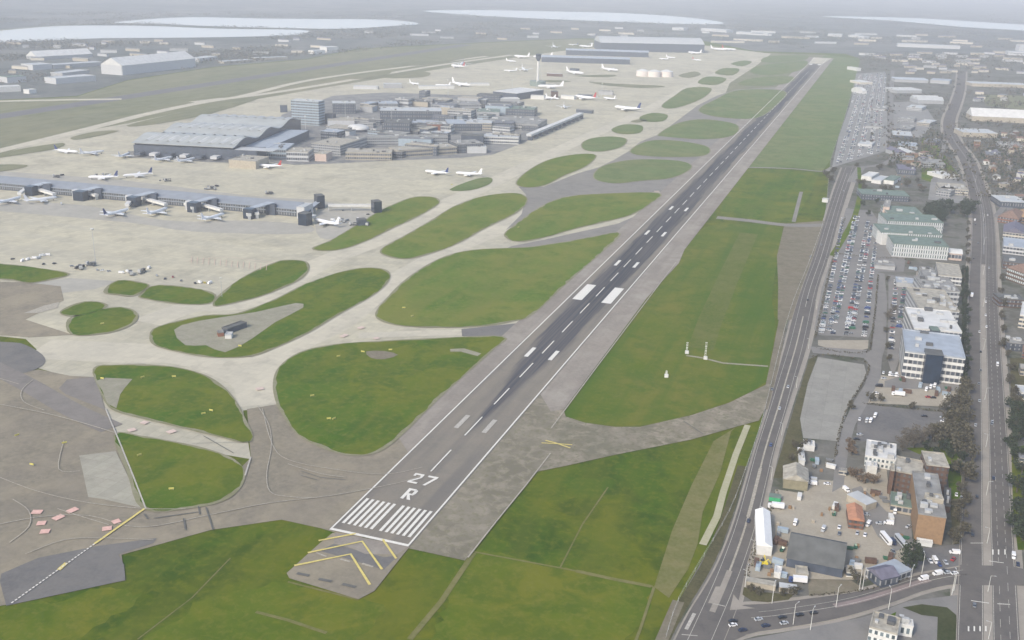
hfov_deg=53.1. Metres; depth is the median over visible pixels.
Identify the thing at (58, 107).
southern runway
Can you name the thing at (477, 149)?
office block
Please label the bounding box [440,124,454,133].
service building
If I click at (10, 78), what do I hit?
cargo shed
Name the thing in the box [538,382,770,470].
taxiway
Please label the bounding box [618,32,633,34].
house
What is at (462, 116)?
service building
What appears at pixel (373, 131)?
service building
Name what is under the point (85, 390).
paved shoulder
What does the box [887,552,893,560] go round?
storage container
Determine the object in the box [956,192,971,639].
kerb
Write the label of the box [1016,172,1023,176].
house
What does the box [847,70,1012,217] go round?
side street
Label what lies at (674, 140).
island edge
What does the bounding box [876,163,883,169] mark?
tree
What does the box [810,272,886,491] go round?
service road
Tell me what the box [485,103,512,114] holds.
service building
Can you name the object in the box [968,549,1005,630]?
lane arrow markings
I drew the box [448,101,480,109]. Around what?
office block
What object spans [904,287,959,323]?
office complex
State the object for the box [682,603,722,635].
road markings
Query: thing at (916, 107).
building
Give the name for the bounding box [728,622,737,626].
parked car
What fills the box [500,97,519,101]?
hangar
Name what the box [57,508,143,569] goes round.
hold line marking
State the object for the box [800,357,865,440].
empty lot
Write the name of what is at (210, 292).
island edge
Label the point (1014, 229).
house
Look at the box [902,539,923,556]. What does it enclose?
tree
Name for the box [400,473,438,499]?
runway number markings
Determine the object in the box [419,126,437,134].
service building
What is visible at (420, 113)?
office block
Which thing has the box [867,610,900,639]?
office
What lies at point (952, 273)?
office
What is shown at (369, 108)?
service building
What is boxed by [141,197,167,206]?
boarding bridge
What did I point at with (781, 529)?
storage container
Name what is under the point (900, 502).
brick block
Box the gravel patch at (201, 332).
[174,303,302,351]
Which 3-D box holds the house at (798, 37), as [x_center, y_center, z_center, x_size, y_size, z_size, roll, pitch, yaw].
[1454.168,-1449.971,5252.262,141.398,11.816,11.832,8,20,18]
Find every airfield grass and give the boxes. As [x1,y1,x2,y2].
[0,38,858,639]
[0,39,824,153]
[0,587,141,639]
[143,582,384,639]
[431,549,651,639]
[564,223,781,425]
[720,168,818,221]
[749,55,859,170]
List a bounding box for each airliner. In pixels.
[0,196,20,202]
[22,194,56,201]
[54,145,77,153]
[79,148,103,154]
[88,171,118,179]
[100,208,127,215]
[114,151,133,156]
[123,167,152,177]
[141,207,167,213]
[151,155,172,160]
[175,156,194,161]
[197,213,223,219]
[260,160,281,167]
[315,217,340,224]
[425,168,449,174]
[451,62,468,67]
[451,77,469,85]
[456,168,481,175]
[514,53,529,57]
[538,81,563,88]
[566,66,583,74]
[575,92,598,99]
[602,64,617,70]
[615,103,640,110]
[711,45,726,50]
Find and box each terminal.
[131,114,308,159]
[541,55,629,64]
[566,48,648,56]
[594,36,704,52]
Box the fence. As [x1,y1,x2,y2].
[666,63,859,635]
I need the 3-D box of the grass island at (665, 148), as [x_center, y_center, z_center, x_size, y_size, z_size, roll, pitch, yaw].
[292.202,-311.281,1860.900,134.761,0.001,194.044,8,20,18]
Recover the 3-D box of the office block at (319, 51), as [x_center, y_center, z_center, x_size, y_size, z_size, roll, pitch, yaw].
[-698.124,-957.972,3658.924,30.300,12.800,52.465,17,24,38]
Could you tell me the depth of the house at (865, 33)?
5741.02 m
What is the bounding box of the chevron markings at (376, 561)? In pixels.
[294,533,396,584]
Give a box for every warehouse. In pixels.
[672,27,687,30]
[701,28,732,32]
[736,31,772,35]
[786,532,846,577]
[828,33,842,36]
[848,34,862,37]
[885,87,921,92]
[891,77,928,82]
[891,130,911,139]
[896,43,959,48]
[909,95,943,103]
[930,78,951,83]
[954,128,997,137]
[965,81,1023,87]
[966,107,1023,122]
[1005,51,1023,54]
[1015,45,1023,50]
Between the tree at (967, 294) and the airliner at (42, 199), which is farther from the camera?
the airliner at (42, 199)
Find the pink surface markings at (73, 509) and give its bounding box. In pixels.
[31,507,121,533]
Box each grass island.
[0,143,64,156]
[0,164,26,171]
[0,264,66,281]
[61,302,104,314]
[68,307,135,334]
[70,130,116,139]
[94,365,252,441]
[108,280,147,294]
[115,433,242,510]
[126,97,260,125]
[140,285,213,303]
[151,268,389,356]
[215,260,307,305]
[275,336,504,454]
[314,197,438,249]
[350,72,390,78]
[376,232,618,326]
[381,193,526,257]
[385,71,430,77]
[414,54,482,65]
[449,177,492,190]
[505,192,659,240]
[517,154,594,186]
[544,80,570,81]
[579,75,615,76]
[582,137,625,150]
[590,82,664,87]
[594,159,690,182]
[611,124,642,133]
[631,140,709,156]
[639,113,667,121]
[658,119,737,138]
[662,87,710,107]
[679,71,700,77]
[698,76,725,84]
[699,89,785,118]
[715,68,738,74]
[731,61,750,65]
[738,76,794,85]
[750,61,807,74]
[761,55,808,61]
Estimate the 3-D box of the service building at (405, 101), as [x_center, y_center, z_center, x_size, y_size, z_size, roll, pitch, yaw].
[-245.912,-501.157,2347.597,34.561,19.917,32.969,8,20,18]
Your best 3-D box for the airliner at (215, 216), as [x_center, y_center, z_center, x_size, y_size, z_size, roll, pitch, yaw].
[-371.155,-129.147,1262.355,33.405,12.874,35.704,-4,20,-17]
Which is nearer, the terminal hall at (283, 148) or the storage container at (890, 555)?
the storage container at (890, 555)
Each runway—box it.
[0,44,468,118]
[329,63,821,546]
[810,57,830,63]
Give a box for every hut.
[217,330,223,336]
[221,320,246,332]
[225,332,232,338]
[774,565,781,578]
[795,565,808,576]
[797,447,804,465]
[803,439,814,451]
[844,565,853,576]
[917,537,932,546]
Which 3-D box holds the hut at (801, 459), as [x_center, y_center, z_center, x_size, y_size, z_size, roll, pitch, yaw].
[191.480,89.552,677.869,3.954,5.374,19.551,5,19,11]
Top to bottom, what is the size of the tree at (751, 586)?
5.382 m
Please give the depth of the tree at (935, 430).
706.89 m
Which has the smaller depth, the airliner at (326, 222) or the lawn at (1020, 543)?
the lawn at (1020, 543)
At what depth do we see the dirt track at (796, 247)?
1147.60 m
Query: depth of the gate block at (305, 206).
1287.14 m
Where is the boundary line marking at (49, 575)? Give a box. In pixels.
[11,544,93,602]
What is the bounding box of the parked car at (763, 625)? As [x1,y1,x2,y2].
[761,623,769,627]
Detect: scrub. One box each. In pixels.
[773,355,817,477]
[947,384,964,543]
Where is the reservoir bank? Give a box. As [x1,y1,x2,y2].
[0,24,268,30]
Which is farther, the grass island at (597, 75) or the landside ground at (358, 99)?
the grass island at (597, 75)
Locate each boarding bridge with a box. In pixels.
[17,188,24,196]
[38,188,55,195]
[88,192,98,199]
[125,201,130,209]
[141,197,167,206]
[201,202,223,212]
[242,208,250,219]
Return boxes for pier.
[0,176,303,218]
[526,112,583,140]
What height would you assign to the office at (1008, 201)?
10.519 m
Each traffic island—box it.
[708,586,720,603]
[730,594,751,609]
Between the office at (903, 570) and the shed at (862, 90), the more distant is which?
the shed at (862, 90)
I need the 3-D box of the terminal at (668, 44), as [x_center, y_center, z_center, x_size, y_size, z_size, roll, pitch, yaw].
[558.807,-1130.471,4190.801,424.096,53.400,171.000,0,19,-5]
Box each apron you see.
[0,46,769,458]
[0,171,332,206]
[0,202,314,233]
[25,302,58,312]
[35,278,113,292]
[315,207,374,238]
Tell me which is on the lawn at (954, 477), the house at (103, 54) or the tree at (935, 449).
the tree at (935, 449)
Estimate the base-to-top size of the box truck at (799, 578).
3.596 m
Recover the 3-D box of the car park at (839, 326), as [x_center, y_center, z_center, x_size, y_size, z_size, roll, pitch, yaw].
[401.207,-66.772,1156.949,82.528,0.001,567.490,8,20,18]
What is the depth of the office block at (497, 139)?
1869.65 m
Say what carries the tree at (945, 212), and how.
on the town ground at (954, 233)
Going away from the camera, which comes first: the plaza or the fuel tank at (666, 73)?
the plaza
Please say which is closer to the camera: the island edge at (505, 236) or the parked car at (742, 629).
the parked car at (742, 629)
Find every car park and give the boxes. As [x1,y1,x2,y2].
[311,137,359,155]
[814,208,905,337]
[818,340,868,349]
[832,72,887,166]
[885,377,958,390]
[887,275,913,373]
[893,101,933,136]
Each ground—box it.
[0,0,1023,99]
[128,151,228,162]
[269,93,538,164]
[671,54,1023,639]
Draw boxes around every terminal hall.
[228,154,268,168]
[266,142,293,157]
[286,147,313,161]
[314,150,332,161]
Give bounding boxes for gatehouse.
[839,467,846,475]
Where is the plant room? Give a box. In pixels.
[924,492,943,503]
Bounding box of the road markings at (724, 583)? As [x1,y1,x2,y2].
[709,570,731,611]
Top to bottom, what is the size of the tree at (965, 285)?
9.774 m
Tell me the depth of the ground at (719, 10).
6197.12 m
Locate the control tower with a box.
[530,53,545,86]
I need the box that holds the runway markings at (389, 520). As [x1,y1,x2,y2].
[330,59,826,545]
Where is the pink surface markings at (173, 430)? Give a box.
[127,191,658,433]
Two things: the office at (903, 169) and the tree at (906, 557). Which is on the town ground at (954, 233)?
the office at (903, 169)
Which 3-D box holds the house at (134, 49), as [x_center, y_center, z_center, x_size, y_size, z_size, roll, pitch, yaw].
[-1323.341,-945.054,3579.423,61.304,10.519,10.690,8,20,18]
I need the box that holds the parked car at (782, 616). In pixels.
[778,615,786,618]
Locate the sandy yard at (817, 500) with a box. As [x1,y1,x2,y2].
[747,469,912,579]
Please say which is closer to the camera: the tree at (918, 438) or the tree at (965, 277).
the tree at (918, 438)
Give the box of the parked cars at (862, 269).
[825,73,906,334]
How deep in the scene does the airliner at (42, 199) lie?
1332.98 m
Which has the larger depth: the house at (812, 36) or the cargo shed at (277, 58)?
the house at (812, 36)
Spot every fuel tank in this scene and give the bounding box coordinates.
[636,69,647,76]
[648,70,660,76]
[661,70,672,76]
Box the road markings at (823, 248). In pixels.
[805,175,846,306]
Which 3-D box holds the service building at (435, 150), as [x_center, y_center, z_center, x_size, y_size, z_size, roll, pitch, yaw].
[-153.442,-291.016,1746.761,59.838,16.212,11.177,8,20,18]
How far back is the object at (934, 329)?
869.73 m
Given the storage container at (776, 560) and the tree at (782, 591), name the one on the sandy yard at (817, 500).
the storage container at (776, 560)
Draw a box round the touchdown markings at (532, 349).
[525,206,687,359]
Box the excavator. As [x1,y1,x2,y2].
[762,555,767,564]
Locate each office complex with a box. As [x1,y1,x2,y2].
[899,329,965,384]
[902,307,961,338]
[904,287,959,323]
[912,275,959,306]
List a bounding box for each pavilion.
[348,124,368,132]
[948,248,962,260]
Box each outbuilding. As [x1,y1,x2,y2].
[746,576,775,590]
[779,582,796,593]
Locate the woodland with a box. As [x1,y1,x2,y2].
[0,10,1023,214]
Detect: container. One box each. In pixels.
[754,557,758,566]
[755,561,761,571]
[769,493,781,501]
[772,535,779,544]
[772,556,783,565]
[777,526,788,533]
[777,538,787,546]
[781,571,787,578]
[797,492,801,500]
[815,457,818,464]
[826,462,835,468]
[834,503,838,511]
[849,559,854,566]
[853,562,862,569]
[865,557,876,563]
[870,489,880,495]
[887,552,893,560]
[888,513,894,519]
[903,388,911,393]
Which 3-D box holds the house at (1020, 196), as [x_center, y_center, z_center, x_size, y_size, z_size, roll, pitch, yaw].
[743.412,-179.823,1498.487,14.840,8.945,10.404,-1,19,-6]
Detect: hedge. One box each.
[744,489,778,576]
[810,577,907,595]
[812,353,869,456]
[814,216,845,337]
[816,274,878,353]
[862,402,946,411]
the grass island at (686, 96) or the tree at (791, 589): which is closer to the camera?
the tree at (791, 589)
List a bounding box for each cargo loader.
[85,261,95,265]
[137,268,145,272]
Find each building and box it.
[321,129,344,139]
[326,124,351,128]
[340,128,355,135]
[340,135,366,147]
[345,148,392,159]
[354,117,368,121]
[357,121,375,127]
[360,101,377,109]
[360,105,376,112]
[367,128,384,134]
[369,118,383,125]
[377,130,410,134]
[388,143,456,156]
[393,150,405,157]
[395,97,414,106]
[398,136,432,145]
[405,143,438,155]
[410,128,419,134]
[410,141,431,143]
[412,99,429,106]
[412,119,437,123]
[412,122,431,128]
[419,90,429,98]
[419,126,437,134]
[421,131,431,133]
[426,98,435,103]
[430,102,457,107]
[431,131,450,142]
[432,114,456,120]
[434,98,452,102]
[440,106,454,114]
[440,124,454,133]
[447,108,475,118]
[455,113,467,118]
[458,96,482,102]
[461,133,483,142]
[466,119,492,130]
[477,93,502,100]
[477,113,495,118]
[480,99,487,103]
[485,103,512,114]
[487,101,511,104]
[492,120,514,125]
[492,124,514,132]
[492,132,520,140]
[511,101,523,105]
[522,125,541,130]
[858,140,875,146]
[865,122,884,128]
[869,106,888,110]
[896,125,914,131]
[897,115,916,122]
[897,141,917,149]
[906,104,925,110]
[917,119,936,125]
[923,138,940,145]
[984,150,1002,159]
[992,293,1023,307]
[995,141,1022,149]
[1001,335,1023,351]
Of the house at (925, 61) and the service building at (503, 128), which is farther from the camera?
the house at (925, 61)
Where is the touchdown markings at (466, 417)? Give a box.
[454,415,496,432]
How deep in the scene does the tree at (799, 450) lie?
678.87 m
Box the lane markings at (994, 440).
[955,79,1009,626]
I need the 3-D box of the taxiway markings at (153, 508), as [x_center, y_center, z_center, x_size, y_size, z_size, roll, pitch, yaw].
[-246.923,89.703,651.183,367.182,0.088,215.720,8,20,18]
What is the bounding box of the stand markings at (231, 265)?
[191,257,273,269]
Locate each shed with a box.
[0,75,26,82]
[0,85,20,91]
[21,62,51,69]
[23,88,36,93]
[26,48,92,59]
[44,74,95,83]
[50,69,89,75]
[51,61,101,68]
[101,51,195,74]
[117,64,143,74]
[194,56,217,61]
[218,59,252,63]
[251,56,287,60]
[353,85,378,88]
[383,83,401,87]
[418,85,453,88]
[469,83,489,85]
[754,507,772,555]
[783,462,808,490]
[846,490,876,510]
[847,66,860,70]
[850,80,872,83]
[851,87,866,93]
[861,171,878,180]
[871,175,887,183]
[883,175,900,184]
[927,171,957,178]
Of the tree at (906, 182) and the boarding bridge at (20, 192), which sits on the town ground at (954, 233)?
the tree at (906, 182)
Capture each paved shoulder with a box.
[0,342,44,372]
[0,538,155,605]
[59,377,104,408]
[409,395,555,559]
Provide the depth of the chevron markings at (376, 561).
554.15 m
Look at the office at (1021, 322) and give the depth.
945.07 m
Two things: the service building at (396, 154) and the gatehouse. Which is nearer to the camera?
the gatehouse
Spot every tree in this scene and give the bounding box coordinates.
[747,583,754,591]
[755,586,764,595]
[779,588,787,595]
[788,585,801,594]
[791,439,798,447]
[796,447,803,454]
[800,439,807,446]
[826,174,834,181]
[846,437,855,446]
[846,445,857,455]
[847,466,858,475]
[848,400,855,408]
[848,566,856,575]
[852,467,863,480]
[852,572,863,583]
[855,179,866,183]
[860,472,874,483]
[866,391,875,401]
[869,473,880,483]
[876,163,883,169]
[877,393,885,401]
[879,184,886,189]
[885,310,892,319]
[895,433,914,450]
[899,426,918,441]
[899,548,925,568]
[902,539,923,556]
[903,179,910,186]
[904,428,928,447]
[908,401,916,408]
[910,423,932,443]
[911,548,923,561]
[917,185,927,191]
[922,205,933,214]
[922,440,930,449]
[923,209,937,214]
[926,200,939,207]
[926,422,942,441]
[931,446,941,451]
[932,202,943,211]
[932,430,948,446]
[935,213,947,221]
[937,437,951,449]
[939,198,946,208]
[939,400,949,410]
[940,421,962,439]
[941,208,950,215]
[941,408,961,426]
[943,198,958,213]
[944,392,962,403]
[945,445,961,457]
[947,526,963,543]
[949,402,968,416]
[949,427,968,446]
[949,497,968,508]
[950,439,980,460]
[950,458,978,482]
[952,420,971,430]
[952,507,969,521]
[954,394,973,406]
[955,386,971,398]
[956,461,969,472]
[956,481,967,491]
[956,521,971,535]
[957,404,975,420]
[957,451,968,460]
[959,205,970,217]
[959,305,972,314]
[959,376,976,391]
[959,435,975,446]
[959,490,973,504]
[960,265,968,274]
[960,288,970,296]
[961,201,976,211]
[961,283,968,290]
[961,298,968,307]
[961,322,968,332]
[961,330,972,338]
[962,273,969,282]
[962,314,970,323]
[962,339,971,348]
[962,425,974,440]
[963,197,981,206]
[963,363,970,371]
[964,347,970,354]
[964,356,973,364]
[997,287,1004,292]
[998,309,1005,319]
[998,337,1009,348]
[999,273,1006,281]
[999,297,1007,304]
[1000,324,1006,330]
[1002,432,1022,445]
[1005,349,1011,356]
[1005,373,1015,382]
[1005,396,1020,405]
[1005,414,1020,431]
[1005,472,1023,492]
[1005,509,1023,526]
[1006,362,1017,370]
[1007,408,1022,421]
[1009,442,1023,459]
[1009,495,1023,510]
[1010,392,1023,400]
[1010,401,1023,411]
[1011,385,1019,392]
[1011,459,1023,472]
[1012,426,1023,440]
[1012,518,1023,540]
[1014,409,1023,423]
[1014,504,1023,519]
[1016,421,1023,430]
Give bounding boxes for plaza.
[928,178,966,202]
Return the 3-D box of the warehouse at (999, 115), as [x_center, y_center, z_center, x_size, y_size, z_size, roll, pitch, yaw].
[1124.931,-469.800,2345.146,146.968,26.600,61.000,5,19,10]
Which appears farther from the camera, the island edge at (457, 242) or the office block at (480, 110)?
the office block at (480, 110)
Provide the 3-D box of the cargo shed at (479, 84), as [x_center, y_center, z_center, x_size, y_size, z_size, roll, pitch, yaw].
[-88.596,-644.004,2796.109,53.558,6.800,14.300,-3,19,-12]
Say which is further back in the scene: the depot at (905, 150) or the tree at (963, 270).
the depot at (905, 150)
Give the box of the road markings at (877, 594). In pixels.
[833,579,930,607]
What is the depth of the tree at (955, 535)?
577.66 m
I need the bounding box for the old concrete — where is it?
[79,451,140,507]
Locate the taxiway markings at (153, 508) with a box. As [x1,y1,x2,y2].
[0,378,420,553]
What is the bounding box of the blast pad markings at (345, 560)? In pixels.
[316,552,372,566]
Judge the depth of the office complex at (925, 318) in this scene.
898.21 m
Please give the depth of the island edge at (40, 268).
1025.98 m
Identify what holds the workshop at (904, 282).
on the town ground at (954, 233)
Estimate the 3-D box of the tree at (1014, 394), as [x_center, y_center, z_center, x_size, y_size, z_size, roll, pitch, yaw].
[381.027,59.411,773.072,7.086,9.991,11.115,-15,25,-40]
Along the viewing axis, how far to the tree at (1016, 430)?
710.45 m
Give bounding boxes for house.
[7,41,22,44]
[8,69,16,72]
[12,65,27,69]
[30,57,44,59]
[72,57,89,60]
[97,53,108,56]
[100,49,116,52]
[125,48,141,51]
[130,53,146,55]
[157,50,168,52]
[170,48,187,50]
[194,42,205,44]
[201,44,214,47]
[253,51,269,54]
[278,39,289,41]
[291,50,303,52]
[317,37,331,39]
[410,33,428,35]
[440,36,453,38]
[527,35,538,37]
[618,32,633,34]
[711,40,743,42]
[712,34,728,36]
[733,38,762,41]
[751,30,775,32]
[751,33,771,35]
[781,36,809,38]
[800,31,815,33]
[805,35,818,37]
[815,41,836,43]
[846,502,864,529]
[854,42,868,44]
[855,33,876,34]
[858,39,875,41]
[859,52,874,55]
[890,53,902,55]
[892,59,907,61]
[896,34,916,36]
[900,158,913,162]
[902,39,927,41]
[904,65,916,67]
[905,153,917,157]
[908,57,921,59]
[911,161,920,166]
[917,51,932,53]
[922,60,935,62]
[923,65,936,67]
[938,35,955,37]
[942,52,957,54]
[950,41,972,43]
[952,39,967,41]
[955,59,970,61]
[970,52,984,54]
[973,98,983,101]
[978,69,988,71]
[983,159,989,164]
[995,67,1007,69]
[997,208,1022,222]
[999,182,1009,187]
[1002,59,1022,61]
[1002,221,1023,238]
[1002,237,1023,255]
[1003,57,1022,59]
[1010,39,1023,41]
[1014,194,1023,198]
[1016,136,1023,141]
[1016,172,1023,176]
[1016,452,1023,461]
[1018,363,1023,375]
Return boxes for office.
[857,188,909,201]
[864,439,896,469]
[865,460,877,473]
[865,559,911,580]
[867,564,899,587]
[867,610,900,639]
[872,223,942,238]
[876,231,907,244]
[877,212,943,232]
[880,204,921,213]
[882,200,890,212]
[886,234,949,259]
[896,164,915,174]
[898,614,913,636]
[917,158,944,168]
[918,266,936,276]
[935,182,968,195]
[935,262,961,285]
[936,185,957,196]
[990,195,1023,207]
[1001,254,1023,268]
[1005,263,1023,285]
[1015,385,1023,399]
[1018,301,1023,327]
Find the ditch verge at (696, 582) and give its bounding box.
[669,465,746,639]
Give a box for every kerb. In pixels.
[675,169,841,638]
[724,169,855,639]
[743,566,959,604]
[746,584,959,635]
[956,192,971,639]
[987,189,1020,639]
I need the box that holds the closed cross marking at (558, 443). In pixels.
[542,440,571,447]
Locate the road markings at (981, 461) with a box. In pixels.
[958,188,1018,639]
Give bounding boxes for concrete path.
[450,348,480,355]
[699,425,749,544]
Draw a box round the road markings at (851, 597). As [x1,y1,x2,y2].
[752,570,958,617]
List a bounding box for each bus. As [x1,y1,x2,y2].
[880,530,892,544]
[894,533,907,546]
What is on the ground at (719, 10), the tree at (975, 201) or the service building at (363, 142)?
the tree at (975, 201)
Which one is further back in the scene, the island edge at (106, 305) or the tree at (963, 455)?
the island edge at (106, 305)
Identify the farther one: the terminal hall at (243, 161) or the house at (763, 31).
the house at (763, 31)
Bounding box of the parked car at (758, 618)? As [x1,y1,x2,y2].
[754,617,762,620]
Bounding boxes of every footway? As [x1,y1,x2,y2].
[673,168,854,639]
[736,566,957,639]
[897,272,917,376]
[940,72,1023,639]
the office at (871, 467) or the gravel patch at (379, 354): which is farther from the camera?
the gravel patch at (379, 354)
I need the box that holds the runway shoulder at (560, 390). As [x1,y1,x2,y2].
[328,57,833,544]
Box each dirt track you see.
[655,320,786,639]
[686,355,767,366]
[716,167,831,226]
[777,221,823,319]
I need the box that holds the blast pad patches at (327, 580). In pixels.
[296,572,355,587]
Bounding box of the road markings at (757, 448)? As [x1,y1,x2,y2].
[687,168,851,639]
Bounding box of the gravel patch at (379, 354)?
[366,351,397,358]
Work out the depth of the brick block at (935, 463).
636.15 m
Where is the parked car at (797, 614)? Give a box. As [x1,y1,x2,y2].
[795,612,803,616]
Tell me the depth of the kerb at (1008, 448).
695.92 m
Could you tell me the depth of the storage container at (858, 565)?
552.78 m
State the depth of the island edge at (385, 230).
1260.64 m
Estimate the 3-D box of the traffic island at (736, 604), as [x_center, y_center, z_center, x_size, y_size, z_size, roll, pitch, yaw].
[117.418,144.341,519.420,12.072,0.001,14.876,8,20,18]
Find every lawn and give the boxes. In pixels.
[742,587,792,601]
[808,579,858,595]
[903,604,956,639]
[904,447,962,498]
[922,138,956,181]
[962,269,968,383]
[983,95,1023,109]
[1010,358,1023,440]
[1012,446,1023,549]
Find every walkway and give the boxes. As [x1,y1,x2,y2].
[308,201,319,211]
[328,204,370,210]
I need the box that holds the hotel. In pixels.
[291,98,324,125]
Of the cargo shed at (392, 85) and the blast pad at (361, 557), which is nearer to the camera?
the blast pad at (361, 557)
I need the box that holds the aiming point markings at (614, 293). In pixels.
[573,284,622,303]
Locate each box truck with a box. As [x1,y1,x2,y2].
[768,501,784,508]
[788,575,807,583]
[891,390,904,396]
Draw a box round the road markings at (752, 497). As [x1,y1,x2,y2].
[729,316,803,570]
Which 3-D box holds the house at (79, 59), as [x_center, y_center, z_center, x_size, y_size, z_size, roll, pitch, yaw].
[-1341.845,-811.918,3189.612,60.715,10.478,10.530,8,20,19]
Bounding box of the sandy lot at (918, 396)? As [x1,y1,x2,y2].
[868,375,958,406]
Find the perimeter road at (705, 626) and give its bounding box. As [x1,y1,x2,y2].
[675,167,855,639]
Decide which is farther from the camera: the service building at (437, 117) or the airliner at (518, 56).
the airliner at (518, 56)
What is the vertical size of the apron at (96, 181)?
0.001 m
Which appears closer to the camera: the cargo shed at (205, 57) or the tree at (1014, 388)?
the tree at (1014, 388)
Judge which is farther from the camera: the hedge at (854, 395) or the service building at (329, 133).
the service building at (329, 133)
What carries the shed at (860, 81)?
on the town ground at (954, 233)
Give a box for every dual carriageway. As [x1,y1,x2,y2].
[943,71,985,188]
[957,187,1019,639]
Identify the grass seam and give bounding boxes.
[137,487,654,639]
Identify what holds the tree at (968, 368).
on the lawn at (966, 282)
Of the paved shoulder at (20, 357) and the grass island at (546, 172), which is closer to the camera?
the paved shoulder at (20, 357)
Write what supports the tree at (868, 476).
on the sandy yard at (817, 500)
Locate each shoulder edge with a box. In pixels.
[105,408,250,507]
[468,262,675,556]
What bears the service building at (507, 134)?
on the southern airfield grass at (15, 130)
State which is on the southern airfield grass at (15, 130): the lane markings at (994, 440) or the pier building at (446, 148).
the pier building at (446, 148)
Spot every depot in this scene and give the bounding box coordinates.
[886,146,906,156]
[897,147,915,152]
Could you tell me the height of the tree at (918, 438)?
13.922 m
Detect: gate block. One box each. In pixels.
[296,202,312,218]
[298,211,311,225]
[314,193,324,208]
[356,217,366,225]
[371,199,381,212]
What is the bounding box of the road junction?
[960,565,1023,585]
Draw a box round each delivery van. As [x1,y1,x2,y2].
[793,518,797,525]
[808,480,816,484]
[809,476,816,480]
[821,524,825,531]
[842,485,849,491]
[865,519,871,526]
[883,519,893,524]
[890,537,896,544]
[918,574,928,580]
[932,555,938,563]
[932,569,942,575]
[949,549,960,554]
[1011,551,1015,558]
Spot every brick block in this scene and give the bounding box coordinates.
[887,463,894,493]
[890,491,911,514]
[892,455,923,493]
[909,470,946,544]
[920,450,949,493]
[943,487,950,512]
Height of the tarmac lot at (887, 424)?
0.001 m
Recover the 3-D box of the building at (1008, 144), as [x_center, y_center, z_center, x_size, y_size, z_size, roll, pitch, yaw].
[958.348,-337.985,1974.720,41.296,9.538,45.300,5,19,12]
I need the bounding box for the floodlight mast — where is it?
[90,228,95,263]
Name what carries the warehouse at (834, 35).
on the ground at (719, 10)
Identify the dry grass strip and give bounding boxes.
[654,427,735,597]
[688,233,757,349]
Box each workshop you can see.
[874,260,895,269]
[895,276,913,286]
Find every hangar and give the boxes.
[493,87,543,99]
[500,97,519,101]
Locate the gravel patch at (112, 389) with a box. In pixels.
[96,378,131,407]
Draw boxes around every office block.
[280,105,286,111]
[308,49,324,53]
[320,46,337,52]
[325,113,335,123]
[327,116,353,125]
[332,100,355,113]
[364,134,447,145]
[378,101,397,109]
[380,107,441,120]
[384,118,411,131]
[426,122,442,130]
[445,118,482,130]
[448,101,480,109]
[449,139,483,152]
[467,144,485,152]
[477,107,499,115]
[484,133,519,143]
[488,116,546,129]
[506,105,537,115]
[531,95,544,99]
[547,73,562,76]
[551,91,557,97]
[561,95,576,99]
[576,109,593,113]
[598,90,612,94]
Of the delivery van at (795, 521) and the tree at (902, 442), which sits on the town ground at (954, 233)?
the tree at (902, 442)
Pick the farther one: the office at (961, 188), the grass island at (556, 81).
the grass island at (556, 81)
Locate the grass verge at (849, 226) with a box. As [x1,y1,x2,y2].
[829,167,861,255]
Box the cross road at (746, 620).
[716,567,959,639]
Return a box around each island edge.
[0,264,69,282]
[60,301,107,316]
[66,307,137,335]
[92,364,252,442]
[103,280,149,296]
[114,432,245,511]
[138,285,216,304]
[149,267,390,357]
[213,260,308,305]
[273,336,506,455]
[312,196,439,250]
[375,232,620,327]
[380,193,527,258]
[504,192,661,241]
[516,154,596,186]
[581,136,627,151]
[593,159,691,182]
[629,140,710,156]
[657,119,738,138]
[661,87,711,108]
[698,89,786,118]
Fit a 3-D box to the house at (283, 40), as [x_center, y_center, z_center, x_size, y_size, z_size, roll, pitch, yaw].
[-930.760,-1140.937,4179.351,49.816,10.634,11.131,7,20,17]
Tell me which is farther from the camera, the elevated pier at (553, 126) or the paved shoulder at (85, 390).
the elevated pier at (553, 126)
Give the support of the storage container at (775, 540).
on the sandy yard at (817, 500)
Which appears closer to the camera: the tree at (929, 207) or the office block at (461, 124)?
the tree at (929, 207)
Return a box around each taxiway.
[0,55,511,152]
[0,282,383,605]
[0,362,121,431]
[37,59,757,406]
[373,438,407,474]
[461,323,515,335]
[506,87,775,229]
[508,218,630,247]
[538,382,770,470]
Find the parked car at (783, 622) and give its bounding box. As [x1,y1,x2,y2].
[779,620,788,624]
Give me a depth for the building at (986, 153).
1844.88 m
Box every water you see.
[0,25,308,41]
[115,17,419,28]
[427,10,722,23]
[821,16,1023,30]
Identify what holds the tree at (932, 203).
on the town ground at (954, 233)
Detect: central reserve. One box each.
[951,134,984,253]
[981,264,992,639]
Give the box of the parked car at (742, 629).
[738,627,746,631]
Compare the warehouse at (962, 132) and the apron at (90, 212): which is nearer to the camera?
the apron at (90, 212)
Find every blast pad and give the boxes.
[287,533,408,598]
[321,544,396,569]
[334,533,406,553]
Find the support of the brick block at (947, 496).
on the town ground at (954, 233)
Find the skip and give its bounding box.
[763,564,771,568]
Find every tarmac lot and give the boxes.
[746,595,957,639]
[852,486,912,550]
[856,405,945,441]
[904,544,958,572]

